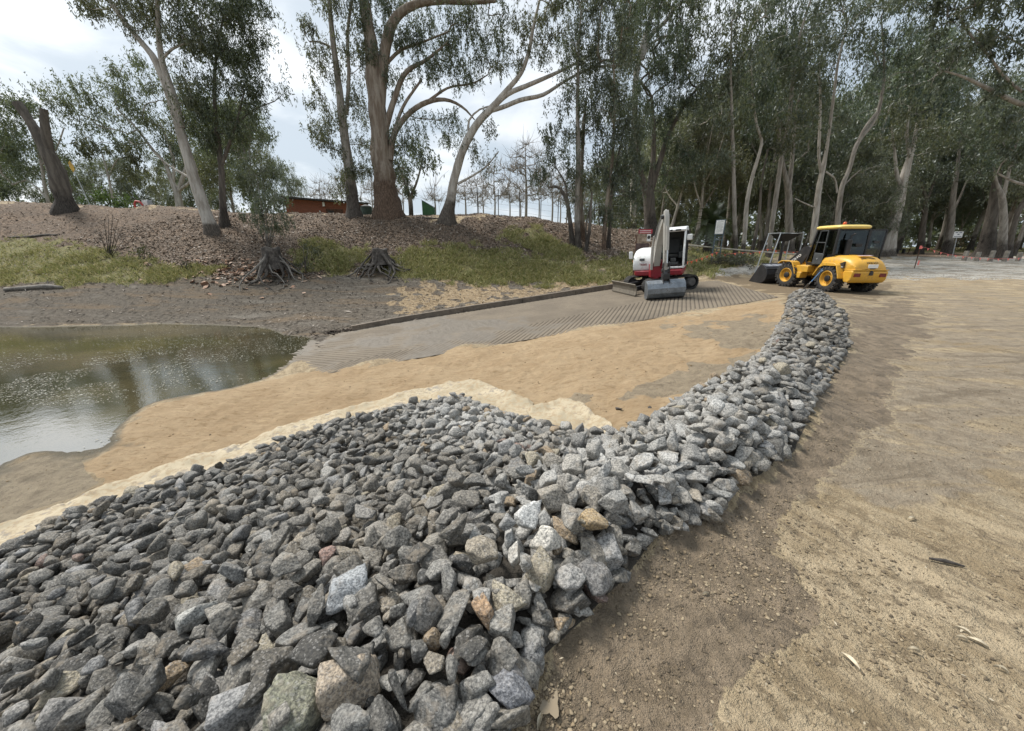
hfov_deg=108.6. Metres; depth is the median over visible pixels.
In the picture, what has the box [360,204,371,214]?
sheet tank
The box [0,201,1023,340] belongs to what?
river bank
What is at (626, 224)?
bush
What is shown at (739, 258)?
brush heap
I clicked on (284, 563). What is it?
stone
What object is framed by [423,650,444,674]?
stone
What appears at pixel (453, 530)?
stone
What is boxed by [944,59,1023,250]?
gum tree
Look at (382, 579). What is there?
stone
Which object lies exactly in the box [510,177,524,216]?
bare tree
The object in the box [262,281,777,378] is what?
boat ramp
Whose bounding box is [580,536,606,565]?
stone
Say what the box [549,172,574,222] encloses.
bare tree
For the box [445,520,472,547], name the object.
stone
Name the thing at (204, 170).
gum tree
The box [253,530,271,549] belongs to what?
stone
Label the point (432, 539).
stone
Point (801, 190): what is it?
gum tree
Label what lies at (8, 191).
gum tree
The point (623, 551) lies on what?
stone
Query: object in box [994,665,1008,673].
dry leaf
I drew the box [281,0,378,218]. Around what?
gum tree
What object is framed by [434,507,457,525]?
stone
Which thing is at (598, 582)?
stone
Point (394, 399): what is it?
geotextile sheet
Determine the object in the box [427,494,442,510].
stone
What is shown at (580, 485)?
stone
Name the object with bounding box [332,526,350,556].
stone
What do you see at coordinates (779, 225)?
gum tree
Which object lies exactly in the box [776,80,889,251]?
gum tree
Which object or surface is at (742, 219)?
gum tree
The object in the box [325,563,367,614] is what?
stone
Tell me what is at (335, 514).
stone
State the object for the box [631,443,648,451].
stone
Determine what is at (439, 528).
stone
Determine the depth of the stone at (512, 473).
2.56 m
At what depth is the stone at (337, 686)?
1.20 m
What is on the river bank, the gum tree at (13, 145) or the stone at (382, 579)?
the gum tree at (13, 145)
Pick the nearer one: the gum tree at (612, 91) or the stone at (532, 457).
the stone at (532, 457)
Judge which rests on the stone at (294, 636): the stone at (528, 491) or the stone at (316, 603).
the stone at (316, 603)
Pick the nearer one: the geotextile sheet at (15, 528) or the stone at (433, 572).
the stone at (433, 572)
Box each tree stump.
[237,246,312,291]
[349,248,417,284]
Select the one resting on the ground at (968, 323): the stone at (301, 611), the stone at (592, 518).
the stone at (301, 611)
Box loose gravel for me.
[715,256,1023,280]
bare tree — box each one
[302,171,335,199]
[320,159,358,200]
[357,175,373,209]
[396,175,418,211]
[422,170,448,208]
[456,169,479,213]
[458,170,490,212]
[470,153,518,214]
[475,184,493,212]
[496,172,523,215]
[500,124,553,216]
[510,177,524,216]
[528,162,555,217]
[535,167,569,220]
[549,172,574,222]
[550,181,571,222]
[569,171,590,215]
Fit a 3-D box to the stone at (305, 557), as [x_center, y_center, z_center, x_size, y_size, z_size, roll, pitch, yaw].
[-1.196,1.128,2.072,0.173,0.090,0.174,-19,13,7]
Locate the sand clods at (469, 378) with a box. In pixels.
[2,304,766,507]
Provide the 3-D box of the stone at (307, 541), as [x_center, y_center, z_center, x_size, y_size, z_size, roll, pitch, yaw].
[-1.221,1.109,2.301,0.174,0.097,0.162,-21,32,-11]
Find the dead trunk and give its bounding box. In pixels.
[11,101,79,214]
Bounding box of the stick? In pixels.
[929,557,964,566]
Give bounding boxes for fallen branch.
[416,217,437,218]
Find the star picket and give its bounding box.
[914,246,921,267]
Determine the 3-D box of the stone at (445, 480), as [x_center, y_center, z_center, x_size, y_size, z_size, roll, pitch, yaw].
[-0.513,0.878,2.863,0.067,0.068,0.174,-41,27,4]
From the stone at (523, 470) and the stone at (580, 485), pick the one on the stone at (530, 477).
the stone at (523, 470)
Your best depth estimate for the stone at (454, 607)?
1.44 m
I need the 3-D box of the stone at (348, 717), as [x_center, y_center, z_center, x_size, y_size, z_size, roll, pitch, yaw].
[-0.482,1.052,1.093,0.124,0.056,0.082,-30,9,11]
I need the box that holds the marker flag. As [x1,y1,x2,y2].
[68,161,89,204]
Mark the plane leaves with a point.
(206, 283)
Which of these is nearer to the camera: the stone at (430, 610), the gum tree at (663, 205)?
the stone at (430, 610)
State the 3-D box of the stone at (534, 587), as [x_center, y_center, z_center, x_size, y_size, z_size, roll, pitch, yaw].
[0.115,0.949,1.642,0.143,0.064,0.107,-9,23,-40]
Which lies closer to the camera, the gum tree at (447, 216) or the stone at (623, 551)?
the stone at (623, 551)
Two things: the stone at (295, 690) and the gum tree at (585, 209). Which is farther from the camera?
the gum tree at (585, 209)
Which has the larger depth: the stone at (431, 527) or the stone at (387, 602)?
the stone at (431, 527)
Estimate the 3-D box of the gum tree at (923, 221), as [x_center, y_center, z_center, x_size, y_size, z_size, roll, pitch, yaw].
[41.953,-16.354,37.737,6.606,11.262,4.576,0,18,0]
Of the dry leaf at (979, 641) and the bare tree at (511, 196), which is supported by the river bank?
the bare tree at (511, 196)
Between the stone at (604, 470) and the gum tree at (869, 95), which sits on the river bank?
the gum tree at (869, 95)
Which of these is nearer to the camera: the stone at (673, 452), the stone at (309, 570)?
the stone at (309, 570)
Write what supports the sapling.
on the river bank
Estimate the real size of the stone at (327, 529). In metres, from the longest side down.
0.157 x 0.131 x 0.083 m
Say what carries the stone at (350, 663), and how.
on the stone at (337, 686)
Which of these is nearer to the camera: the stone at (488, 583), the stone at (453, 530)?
the stone at (488, 583)
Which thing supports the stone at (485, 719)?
on the rock rubble
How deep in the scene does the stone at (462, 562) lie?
1.69 m
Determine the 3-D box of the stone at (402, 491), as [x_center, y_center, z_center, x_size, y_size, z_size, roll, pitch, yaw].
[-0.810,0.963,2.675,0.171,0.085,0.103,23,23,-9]
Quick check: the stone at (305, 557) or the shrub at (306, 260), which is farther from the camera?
the shrub at (306, 260)
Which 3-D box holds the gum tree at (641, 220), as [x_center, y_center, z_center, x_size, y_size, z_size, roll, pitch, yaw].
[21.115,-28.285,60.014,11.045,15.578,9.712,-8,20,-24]
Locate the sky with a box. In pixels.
[0,0,1023,246]
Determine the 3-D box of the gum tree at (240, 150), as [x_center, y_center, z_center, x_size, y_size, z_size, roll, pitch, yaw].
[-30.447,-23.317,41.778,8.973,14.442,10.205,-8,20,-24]
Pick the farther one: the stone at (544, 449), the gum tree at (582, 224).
the gum tree at (582, 224)
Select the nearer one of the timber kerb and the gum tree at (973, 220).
the timber kerb
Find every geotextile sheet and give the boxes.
[0,503,65,544]
[65,444,240,507]
[239,388,429,455]
[423,379,532,415]
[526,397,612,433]
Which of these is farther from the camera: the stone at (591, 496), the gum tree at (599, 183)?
the gum tree at (599, 183)
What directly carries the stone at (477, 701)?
on the ground at (968, 323)
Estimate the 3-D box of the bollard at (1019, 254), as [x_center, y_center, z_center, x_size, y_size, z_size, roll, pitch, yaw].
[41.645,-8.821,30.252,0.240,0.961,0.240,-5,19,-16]
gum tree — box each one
[0,79,94,202]
[0,124,31,201]
[0,150,36,200]
[13,151,98,203]
[23,46,217,206]
[65,0,231,235]
[68,155,117,204]
[70,133,163,206]
[85,155,157,207]
[133,163,176,205]
[143,145,218,209]
[155,0,308,228]
[177,154,239,211]
[181,98,279,211]
[186,91,288,213]
[270,154,308,208]
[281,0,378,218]
[344,0,520,219]
[389,124,444,214]
[436,0,642,225]
[526,118,577,246]
[540,0,625,247]
[558,94,608,241]
[571,188,601,221]
[574,0,655,249]
[581,170,617,251]
[584,157,624,224]
[585,147,659,228]
[600,0,710,228]
[605,93,662,248]
[608,0,717,237]
[610,113,663,207]
[612,163,661,228]
[626,130,677,210]
[637,92,716,214]
[641,74,747,226]
[655,188,713,226]
[655,197,688,221]
[663,70,754,243]
[669,85,768,244]
[680,201,696,243]
[681,0,788,255]
[681,178,724,222]
[686,176,757,243]
[693,13,824,247]
[698,53,803,247]
[706,0,810,253]
[708,181,757,245]
[718,43,806,245]
[724,121,809,250]
[726,69,860,250]
[735,0,854,257]
[742,91,826,254]
[746,13,848,252]
[748,153,827,249]
[756,134,821,247]
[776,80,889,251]
[779,140,826,248]
[792,137,906,244]
[793,0,896,245]
[797,134,851,246]
[811,4,1020,250]
[818,134,910,237]
[821,210,856,247]
[832,0,952,250]
[838,58,901,238]
[842,164,933,254]
[843,178,915,248]
[850,7,997,249]
[852,147,951,249]
[856,87,964,256]
[868,29,990,247]
[876,79,1000,249]
[886,0,1023,185]
[893,142,966,254]
[899,101,1004,254]
[902,57,983,243]
[903,202,970,245]
[913,208,980,243]
[921,129,995,249]
[933,56,1023,249]
[938,185,989,249]
[939,97,1023,256]
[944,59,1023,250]
[958,85,1023,229]
[960,208,1016,229]
[963,183,1019,219]
[964,104,1023,259]
[981,84,1023,255]
[996,161,1023,258]
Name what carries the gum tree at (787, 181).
on the river bank
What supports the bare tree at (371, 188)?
on the river bank
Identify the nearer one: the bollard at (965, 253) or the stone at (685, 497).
the stone at (685, 497)
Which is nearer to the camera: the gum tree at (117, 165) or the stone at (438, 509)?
the stone at (438, 509)
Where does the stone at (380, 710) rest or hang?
on the rock rubble
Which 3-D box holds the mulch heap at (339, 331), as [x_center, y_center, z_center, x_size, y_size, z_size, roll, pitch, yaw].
[-6.055,-1.269,13.366,2.754,0.242,0.972,-9,20,-25]
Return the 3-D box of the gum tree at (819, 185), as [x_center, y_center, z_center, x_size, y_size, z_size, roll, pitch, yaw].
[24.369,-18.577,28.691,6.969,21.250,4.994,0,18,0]
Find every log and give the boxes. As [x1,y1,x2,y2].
[3,280,64,291]
[7,234,57,237]
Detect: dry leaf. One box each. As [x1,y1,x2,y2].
[537,712,541,730]
[539,690,558,718]
[841,652,859,669]
[907,646,919,652]
[955,626,971,635]
[955,634,967,640]
[967,636,989,648]
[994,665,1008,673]
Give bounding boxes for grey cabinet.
[141,200,152,205]
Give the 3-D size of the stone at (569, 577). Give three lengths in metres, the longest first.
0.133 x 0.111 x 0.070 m
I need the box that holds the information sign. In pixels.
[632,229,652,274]
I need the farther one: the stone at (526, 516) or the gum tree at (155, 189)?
the gum tree at (155, 189)
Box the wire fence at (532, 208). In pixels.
[477,187,643,227]
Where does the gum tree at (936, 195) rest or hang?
on the river bank
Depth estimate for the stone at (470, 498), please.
2.12 m
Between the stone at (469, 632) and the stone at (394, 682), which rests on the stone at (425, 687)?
the stone at (394, 682)
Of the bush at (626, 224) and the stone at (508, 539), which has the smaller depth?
the stone at (508, 539)
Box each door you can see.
[326,209,342,213]
[684,230,688,264]
[812,230,829,264]
[868,229,887,258]
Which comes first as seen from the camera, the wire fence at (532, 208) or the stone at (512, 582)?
the stone at (512, 582)
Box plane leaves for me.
[140,253,372,297]
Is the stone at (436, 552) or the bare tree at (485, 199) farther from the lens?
the bare tree at (485, 199)
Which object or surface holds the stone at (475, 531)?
on the ground at (968, 323)
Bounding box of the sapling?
[234,155,296,247]
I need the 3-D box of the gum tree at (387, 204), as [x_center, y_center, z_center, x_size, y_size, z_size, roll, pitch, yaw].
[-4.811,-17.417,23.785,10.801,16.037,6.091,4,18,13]
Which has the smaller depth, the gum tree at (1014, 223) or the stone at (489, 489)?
the stone at (489, 489)
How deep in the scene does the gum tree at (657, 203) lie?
49.96 m
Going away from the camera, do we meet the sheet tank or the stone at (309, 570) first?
the stone at (309, 570)
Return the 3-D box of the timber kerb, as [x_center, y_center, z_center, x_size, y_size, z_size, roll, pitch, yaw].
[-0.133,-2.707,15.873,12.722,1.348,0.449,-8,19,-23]
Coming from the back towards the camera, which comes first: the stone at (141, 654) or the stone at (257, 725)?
the stone at (141, 654)
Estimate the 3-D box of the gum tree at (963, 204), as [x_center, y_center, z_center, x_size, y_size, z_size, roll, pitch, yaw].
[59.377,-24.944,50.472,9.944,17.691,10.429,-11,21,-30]
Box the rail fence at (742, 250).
[688,244,795,262]
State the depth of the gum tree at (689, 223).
71.33 m
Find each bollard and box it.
[961,251,969,260]
[973,252,981,260]
[988,250,995,261]
[1001,251,1010,261]
[1015,252,1023,261]
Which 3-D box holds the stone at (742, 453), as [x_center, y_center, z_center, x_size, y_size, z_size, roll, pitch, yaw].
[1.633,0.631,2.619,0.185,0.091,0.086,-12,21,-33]
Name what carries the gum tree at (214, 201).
on the river bank
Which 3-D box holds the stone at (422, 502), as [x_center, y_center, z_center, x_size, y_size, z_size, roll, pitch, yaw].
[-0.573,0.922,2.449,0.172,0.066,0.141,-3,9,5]
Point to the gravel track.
(941, 268)
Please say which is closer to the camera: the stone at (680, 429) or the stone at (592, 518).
the stone at (592, 518)
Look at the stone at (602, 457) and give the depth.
2.60 m
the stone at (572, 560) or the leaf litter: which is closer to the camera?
the stone at (572, 560)
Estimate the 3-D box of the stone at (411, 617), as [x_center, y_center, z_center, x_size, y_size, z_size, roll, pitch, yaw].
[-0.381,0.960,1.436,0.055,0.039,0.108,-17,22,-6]
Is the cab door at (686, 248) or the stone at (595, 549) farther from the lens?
the cab door at (686, 248)
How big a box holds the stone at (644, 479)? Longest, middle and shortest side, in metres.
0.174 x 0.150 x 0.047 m
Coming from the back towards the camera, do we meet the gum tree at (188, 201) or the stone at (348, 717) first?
the gum tree at (188, 201)
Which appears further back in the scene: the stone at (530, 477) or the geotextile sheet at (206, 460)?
the geotextile sheet at (206, 460)
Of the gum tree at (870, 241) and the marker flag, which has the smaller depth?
the marker flag
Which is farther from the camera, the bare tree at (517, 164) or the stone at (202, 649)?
the bare tree at (517, 164)
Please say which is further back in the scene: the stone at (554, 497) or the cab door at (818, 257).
the cab door at (818, 257)
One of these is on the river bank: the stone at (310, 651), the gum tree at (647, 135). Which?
the gum tree at (647, 135)
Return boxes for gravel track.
[714,255,1023,280]
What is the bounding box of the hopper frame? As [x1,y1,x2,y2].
[754,233,803,272]
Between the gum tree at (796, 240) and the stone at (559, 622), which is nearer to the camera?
the stone at (559, 622)
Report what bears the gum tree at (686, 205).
on the river bank
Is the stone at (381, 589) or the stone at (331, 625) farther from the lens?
the stone at (381, 589)
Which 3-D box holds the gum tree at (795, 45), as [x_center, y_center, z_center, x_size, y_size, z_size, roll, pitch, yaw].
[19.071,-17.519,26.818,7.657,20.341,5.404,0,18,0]
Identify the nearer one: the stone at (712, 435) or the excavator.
the stone at (712, 435)
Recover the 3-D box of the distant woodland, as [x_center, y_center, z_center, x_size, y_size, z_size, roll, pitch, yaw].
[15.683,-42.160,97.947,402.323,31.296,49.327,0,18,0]
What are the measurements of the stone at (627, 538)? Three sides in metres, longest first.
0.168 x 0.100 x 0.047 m
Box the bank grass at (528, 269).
[0,222,647,289]
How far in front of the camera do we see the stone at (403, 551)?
1.86 m
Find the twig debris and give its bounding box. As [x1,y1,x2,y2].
[2,258,712,351]
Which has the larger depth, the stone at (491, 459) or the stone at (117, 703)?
the stone at (491, 459)
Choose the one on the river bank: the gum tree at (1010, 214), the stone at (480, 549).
the gum tree at (1010, 214)
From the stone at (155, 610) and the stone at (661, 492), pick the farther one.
the stone at (661, 492)
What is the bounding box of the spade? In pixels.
[803,269,823,288]
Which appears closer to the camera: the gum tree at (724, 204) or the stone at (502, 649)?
the stone at (502, 649)
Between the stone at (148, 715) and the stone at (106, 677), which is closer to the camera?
the stone at (148, 715)
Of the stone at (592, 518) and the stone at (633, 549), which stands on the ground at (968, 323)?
the stone at (633, 549)
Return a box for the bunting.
[921,247,1019,260]
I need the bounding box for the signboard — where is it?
[951,231,963,258]
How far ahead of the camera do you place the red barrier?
28.03 m
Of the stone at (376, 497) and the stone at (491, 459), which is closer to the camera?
the stone at (491, 459)
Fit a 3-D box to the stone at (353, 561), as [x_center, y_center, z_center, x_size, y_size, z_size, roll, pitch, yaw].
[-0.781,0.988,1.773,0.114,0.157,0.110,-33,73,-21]
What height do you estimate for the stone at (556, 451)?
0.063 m
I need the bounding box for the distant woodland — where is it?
[0,161,1023,247]
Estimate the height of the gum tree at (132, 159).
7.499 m
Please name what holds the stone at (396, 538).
on the stone
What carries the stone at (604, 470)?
on the stone at (592, 480)
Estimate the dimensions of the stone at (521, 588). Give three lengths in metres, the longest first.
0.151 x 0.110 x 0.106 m
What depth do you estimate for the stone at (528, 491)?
2.17 m
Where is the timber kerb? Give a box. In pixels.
[351,284,612,330]
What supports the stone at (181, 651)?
on the ground at (968, 323)
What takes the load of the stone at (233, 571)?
on the stone at (216, 587)
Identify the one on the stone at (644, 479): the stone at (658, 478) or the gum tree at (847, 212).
the stone at (658, 478)
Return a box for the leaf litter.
[0,200,662,281]
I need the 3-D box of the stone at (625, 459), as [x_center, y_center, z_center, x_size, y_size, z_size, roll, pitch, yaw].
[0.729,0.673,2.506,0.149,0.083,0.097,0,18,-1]
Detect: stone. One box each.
[0,694,40,730]
[7,679,42,702]
[29,671,80,714]
[35,697,84,730]
[53,686,105,730]
[86,662,122,694]
[99,639,124,665]
[103,671,143,722]
[128,598,170,623]
[130,649,149,673]
[131,658,166,715]
[131,692,174,715]
[135,703,163,730]
[137,632,159,657]
[148,595,181,626]
[149,617,171,636]
[155,630,193,657]
[158,660,193,691]
[170,596,214,628]
[175,600,218,634]
[175,644,190,662]
[181,637,231,661]
[187,634,226,684]
[191,675,219,723]
[192,668,215,688]
[203,682,270,730]
[204,602,236,636]
[205,610,242,647]
[207,573,231,589]
[207,578,235,599]
[218,561,245,583]
[218,587,241,606]
[220,657,251,692]
[227,638,259,665]
[233,606,241,613]
[234,608,262,633]
[237,660,270,708]
[242,580,273,612]
[250,646,299,684]
[250,717,262,730]
[251,539,278,566]
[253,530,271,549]
[258,633,273,649]
[261,670,322,730]
[262,701,289,730]
[263,597,288,626]
[263,600,292,638]
[265,526,289,554]
[270,551,302,576]
[271,523,300,540]
[271,580,302,598]
[274,622,321,647]
[277,541,296,555]
[284,550,314,579]
[285,541,301,553]
[287,629,337,668]
[288,558,321,581]
[294,597,309,622]
[297,666,317,676]
[299,532,331,549]
[307,583,324,627]
[315,518,341,542]
[315,653,381,720]
[318,637,346,666]
[319,545,336,565]
[319,620,337,630]
[324,574,336,594]
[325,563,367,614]
[326,524,346,542]
[327,510,344,517]
[327,645,370,683]
[331,703,370,730]
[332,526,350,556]
[332,554,362,576]
[334,494,355,511]
[336,546,358,559]
[344,619,365,646]
[346,582,377,646]
[351,600,380,625]
[352,506,376,530]
[355,503,375,519]
[358,545,382,569]
[360,499,373,506]
[362,559,371,576]
[362,641,374,653]
[364,525,382,556]
[365,520,392,538]
[366,694,398,730]
[368,574,394,594]
[369,493,383,501]
[371,629,387,651]
[372,501,390,511]
[374,572,397,592]
[377,592,401,613]
[379,558,398,577]
[379,669,411,691]
[382,525,411,554]
[385,503,404,520]
[385,615,419,652]
[387,481,397,491]
[387,563,421,584]
[388,669,407,711]
[391,489,413,502]
[394,493,412,512]
[397,542,418,564]
[400,585,434,605]
[405,514,429,530]
[405,542,433,562]
[406,599,419,628]
[408,680,433,712]
[409,506,428,519]
[413,589,443,634]
[414,498,428,510]
[414,680,462,730]
[420,544,448,568]
[423,532,447,551]
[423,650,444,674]
[424,496,442,513]
[425,558,452,580]
[426,484,444,497]
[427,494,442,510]
[428,521,435,535]
[431,479,441,487]
[434,482,467,500]
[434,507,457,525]
[435,509,464,531]
[436,588,469,637]
[438,512,468,540]
[440,499,468,513]
[441,563,456,601]
[442,474,447,483]
[443,711,462,730]
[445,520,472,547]
[445,683,458,709]
[446,467,465,487]
[449,553,478,574]
[452,490,480,507]
[453,624,484,659]
[458,670,495,699]
[459,635,487,663]
[460,691,493,728]
[462,472,471,476]
[463,473,485,485]
[465,535,497,565]
[466,509,490,523]
[466,701,499,730]
[469,525,481,538]
[471,509,489,519]
[471,592,493,630]
[472,587,490,600]
[475,487,493,496]
[475,522,494,534]
[479,474,495,486]
[482,455,496,468]
[483,577,505,596]
[485,650,502,675]
[487,603,515,639]
[488,491,508,506]
[488,665,534,709]
[489,503,505,514]
[490,454,502,466]
[490,636,526,668]
[491,513,505,524]
[491,579,526,611]
[491,704,530,729]
[494,484,515,493]
[494,493,500,507]
[501,656,518,671]
[502,455,511,464]
[504,528,513,548]
[505,467,525,479]
[505,578,522,587]
[507,456,525,467]
[508,541,519,567]
[511,577,531,610]
[514,499,541,529]
[515,465,534,476]
[520,621,543,651]
[521,483,538,500]
[522,452,540,463]
[522,573,541,592]
[524,470,536,485]
[524,546,554,592]
[525,451,542,467]
[529,525,560,551]
[531,606,553,626]
[532,592,547,608]
[534,464,549,472]
[537,484,568,513]
[538,445,554,455]
[539,468,556,487]
[543,452,562,467]
[550,463,562,474]
[552,448,559,455]
[552,516,579,544]
[552,588,590,614]
[553,556,584,589]
[553,617,574,630]
[554,563,586,592]
[556,475,570,489]
[561,454,582,475]
[561,503,577,529]
[565,519,584,534]
[568,487,577,506]
[575,550,589,560]
[576,481,592,499]
[577,556,611,595]
[578,508,608,530]
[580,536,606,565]
[581,485,601,512]
[582,457,593,465]
[583,461,603,472]
[583,466,600,479]
[583,585,608,602]
[589,474,608,485]
[594,452,607,462]
[594,476,619,509]
[595,533,627,554]
[596,533,623,570]
[598,459,611,478]
[598,490,629,514]
[603,510,626,524]
[605,448,616,459]
[609,459,629,484]
[610,439,619,447]
[610,456,628,465]
[611,567,631,582]
[620,485,632,494]
[621,438,631,447]
[621,475,653,484]
[621,534,646,550]
[623,541,642,556]
[626,504,644,524]
[628,498,647,521]
[630,452,654,471]
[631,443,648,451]
[640,504,660,528]
[640,527,657,537]
[644,436,666,451]
[646,474,668,483]
[652,488,668,501]
[655,478,675,494]
[655,510,674,521]
[657,450,678,456]
[657,451,677,465]
[657,485,671,504]
[668,461,688,471]
[668,515,683,529]
[675,423,689,437]
[677,509,689,522]
[678,443,705,464]
[678,485,692,504]
[684,470,709,482]
[688,487,703,502]
[690,465,719,476]
[700,502,710,515]
[700,508,723,522]
[702,416,726,429]
[702,428,720,432]
[704,431,726,439]
[705,489,732,498]
[710,461,724,475]
[711,478,737,492]
[711,496,727,510]
[720,454,745,469]
[721,467,735,473]
[724,431,735,452]
[727,435,737,451]
[734,446,754,462]
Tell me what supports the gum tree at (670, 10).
on the river bank
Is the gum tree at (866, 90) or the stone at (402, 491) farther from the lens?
the gum tree at (866, 90)
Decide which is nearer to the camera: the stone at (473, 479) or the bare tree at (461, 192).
the stone at (473, 479)
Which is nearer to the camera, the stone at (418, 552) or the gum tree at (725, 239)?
the stone at (418, 552)
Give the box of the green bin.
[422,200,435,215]
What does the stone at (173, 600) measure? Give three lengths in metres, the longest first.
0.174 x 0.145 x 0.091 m
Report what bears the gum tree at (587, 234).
on the river bank
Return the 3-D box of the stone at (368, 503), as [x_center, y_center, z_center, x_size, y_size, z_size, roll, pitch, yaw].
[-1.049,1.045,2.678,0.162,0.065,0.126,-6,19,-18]
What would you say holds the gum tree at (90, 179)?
on the river bank
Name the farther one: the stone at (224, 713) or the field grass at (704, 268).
the field grass at (704, 268)
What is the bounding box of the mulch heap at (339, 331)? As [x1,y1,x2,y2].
[304,327,351,337]
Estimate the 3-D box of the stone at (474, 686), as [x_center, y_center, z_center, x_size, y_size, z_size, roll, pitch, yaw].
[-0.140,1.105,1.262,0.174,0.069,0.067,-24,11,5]
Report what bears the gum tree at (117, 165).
on the river bank
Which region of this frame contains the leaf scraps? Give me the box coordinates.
[549,369,1022,730]
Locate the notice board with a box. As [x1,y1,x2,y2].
[710,219,725,264]
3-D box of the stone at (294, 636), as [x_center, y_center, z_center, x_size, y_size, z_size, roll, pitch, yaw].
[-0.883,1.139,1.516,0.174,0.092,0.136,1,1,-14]
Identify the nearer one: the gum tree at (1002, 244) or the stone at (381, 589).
the stone at (381, 589)
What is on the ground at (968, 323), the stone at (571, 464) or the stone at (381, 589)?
the stone at (381, 589)
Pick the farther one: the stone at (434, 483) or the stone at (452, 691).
the stone at (434, 483)
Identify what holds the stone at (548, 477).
on the rock rubble
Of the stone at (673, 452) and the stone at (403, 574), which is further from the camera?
the stone at (673, 452)
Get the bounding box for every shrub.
[124,243,154,259]
[180,256,198,269]
[292,240,323,271]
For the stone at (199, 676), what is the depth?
1.45 m
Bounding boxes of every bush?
[75,184,138,207]
[78,214,128,255]
[247,187,293,212]
[613,208,643,228]
[686,201,744,253]
[940,229,1023,249]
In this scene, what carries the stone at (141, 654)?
on the ground at (968, 323)
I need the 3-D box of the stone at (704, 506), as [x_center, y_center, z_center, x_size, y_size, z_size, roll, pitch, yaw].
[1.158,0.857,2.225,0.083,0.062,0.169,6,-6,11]
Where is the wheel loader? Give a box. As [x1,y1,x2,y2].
[749,222,888,291]
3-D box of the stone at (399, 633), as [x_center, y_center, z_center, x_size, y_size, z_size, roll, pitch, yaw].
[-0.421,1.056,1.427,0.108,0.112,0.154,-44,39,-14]
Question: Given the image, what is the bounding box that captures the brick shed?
[280,196,368,213]
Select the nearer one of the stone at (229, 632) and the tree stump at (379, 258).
the stone at (229, 632)
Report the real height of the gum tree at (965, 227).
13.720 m
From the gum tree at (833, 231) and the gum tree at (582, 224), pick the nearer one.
the gum tree at (582, 224)
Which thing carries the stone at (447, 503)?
on the rock rubble
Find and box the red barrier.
[133,200,143,207]
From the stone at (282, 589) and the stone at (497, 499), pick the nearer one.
the stone at (282, 589)
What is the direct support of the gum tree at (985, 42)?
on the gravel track
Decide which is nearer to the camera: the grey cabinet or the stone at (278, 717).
the stone at (278, 717)
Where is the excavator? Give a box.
[611,209,698,299]
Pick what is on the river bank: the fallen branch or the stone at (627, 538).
the fallen branch
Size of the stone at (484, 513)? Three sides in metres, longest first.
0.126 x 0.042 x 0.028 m
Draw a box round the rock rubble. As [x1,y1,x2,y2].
[0,288,853,730]
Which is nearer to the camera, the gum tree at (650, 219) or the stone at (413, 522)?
the stone at (413, 522)
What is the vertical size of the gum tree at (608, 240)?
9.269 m
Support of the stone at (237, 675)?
on the rock rubble
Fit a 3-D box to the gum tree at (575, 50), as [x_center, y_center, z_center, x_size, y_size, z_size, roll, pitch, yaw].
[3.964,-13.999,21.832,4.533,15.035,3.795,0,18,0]
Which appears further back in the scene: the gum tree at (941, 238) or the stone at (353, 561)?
the gum tree at (941, 238)
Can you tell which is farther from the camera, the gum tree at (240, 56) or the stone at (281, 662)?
the gum tree at (240, 56)
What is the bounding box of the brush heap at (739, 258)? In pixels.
[690,252,759,269]
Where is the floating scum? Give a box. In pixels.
[0,326,312,451]
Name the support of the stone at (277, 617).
on the rock rubble
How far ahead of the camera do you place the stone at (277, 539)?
2.25 m
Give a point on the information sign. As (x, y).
(642, 240)
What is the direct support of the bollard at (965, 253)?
on the gravel track
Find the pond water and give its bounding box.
[0,324,309,464]
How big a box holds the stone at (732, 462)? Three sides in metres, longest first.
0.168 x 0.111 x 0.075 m
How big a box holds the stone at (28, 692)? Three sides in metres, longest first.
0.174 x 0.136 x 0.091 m
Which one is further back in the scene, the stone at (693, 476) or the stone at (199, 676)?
the stone at (693, 476)
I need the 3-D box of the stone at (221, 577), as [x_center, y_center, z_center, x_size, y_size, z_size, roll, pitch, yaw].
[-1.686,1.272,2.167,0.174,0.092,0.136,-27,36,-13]
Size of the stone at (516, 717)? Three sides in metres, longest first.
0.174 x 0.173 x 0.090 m
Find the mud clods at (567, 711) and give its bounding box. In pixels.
[514,344,1023,730]
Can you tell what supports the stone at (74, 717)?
on the rock rubble
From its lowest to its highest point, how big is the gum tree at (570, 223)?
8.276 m
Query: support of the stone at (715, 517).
on the ground at (968, 323)
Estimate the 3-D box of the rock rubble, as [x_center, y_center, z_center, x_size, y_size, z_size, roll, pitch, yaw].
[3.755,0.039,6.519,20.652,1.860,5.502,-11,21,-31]
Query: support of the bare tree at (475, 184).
on the river bank
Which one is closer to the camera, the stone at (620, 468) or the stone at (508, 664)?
the stone at (508, 664)
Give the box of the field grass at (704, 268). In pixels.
[622,228,1023,278]
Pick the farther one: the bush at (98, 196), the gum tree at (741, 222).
the gum tree at (741, 222)
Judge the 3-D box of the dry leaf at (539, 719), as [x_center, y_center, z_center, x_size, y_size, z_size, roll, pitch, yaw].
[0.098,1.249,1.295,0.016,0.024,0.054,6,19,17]
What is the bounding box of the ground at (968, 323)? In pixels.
[0,201,1023,730]
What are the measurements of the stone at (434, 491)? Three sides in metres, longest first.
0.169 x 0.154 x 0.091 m
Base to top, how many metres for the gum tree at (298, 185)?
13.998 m
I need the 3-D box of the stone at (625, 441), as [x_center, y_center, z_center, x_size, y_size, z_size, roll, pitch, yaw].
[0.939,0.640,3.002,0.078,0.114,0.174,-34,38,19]
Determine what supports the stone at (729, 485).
on the rock rubble
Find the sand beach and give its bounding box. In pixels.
[66,298,785,502]
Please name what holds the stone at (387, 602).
on the rock rubble
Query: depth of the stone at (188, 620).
1.83 m

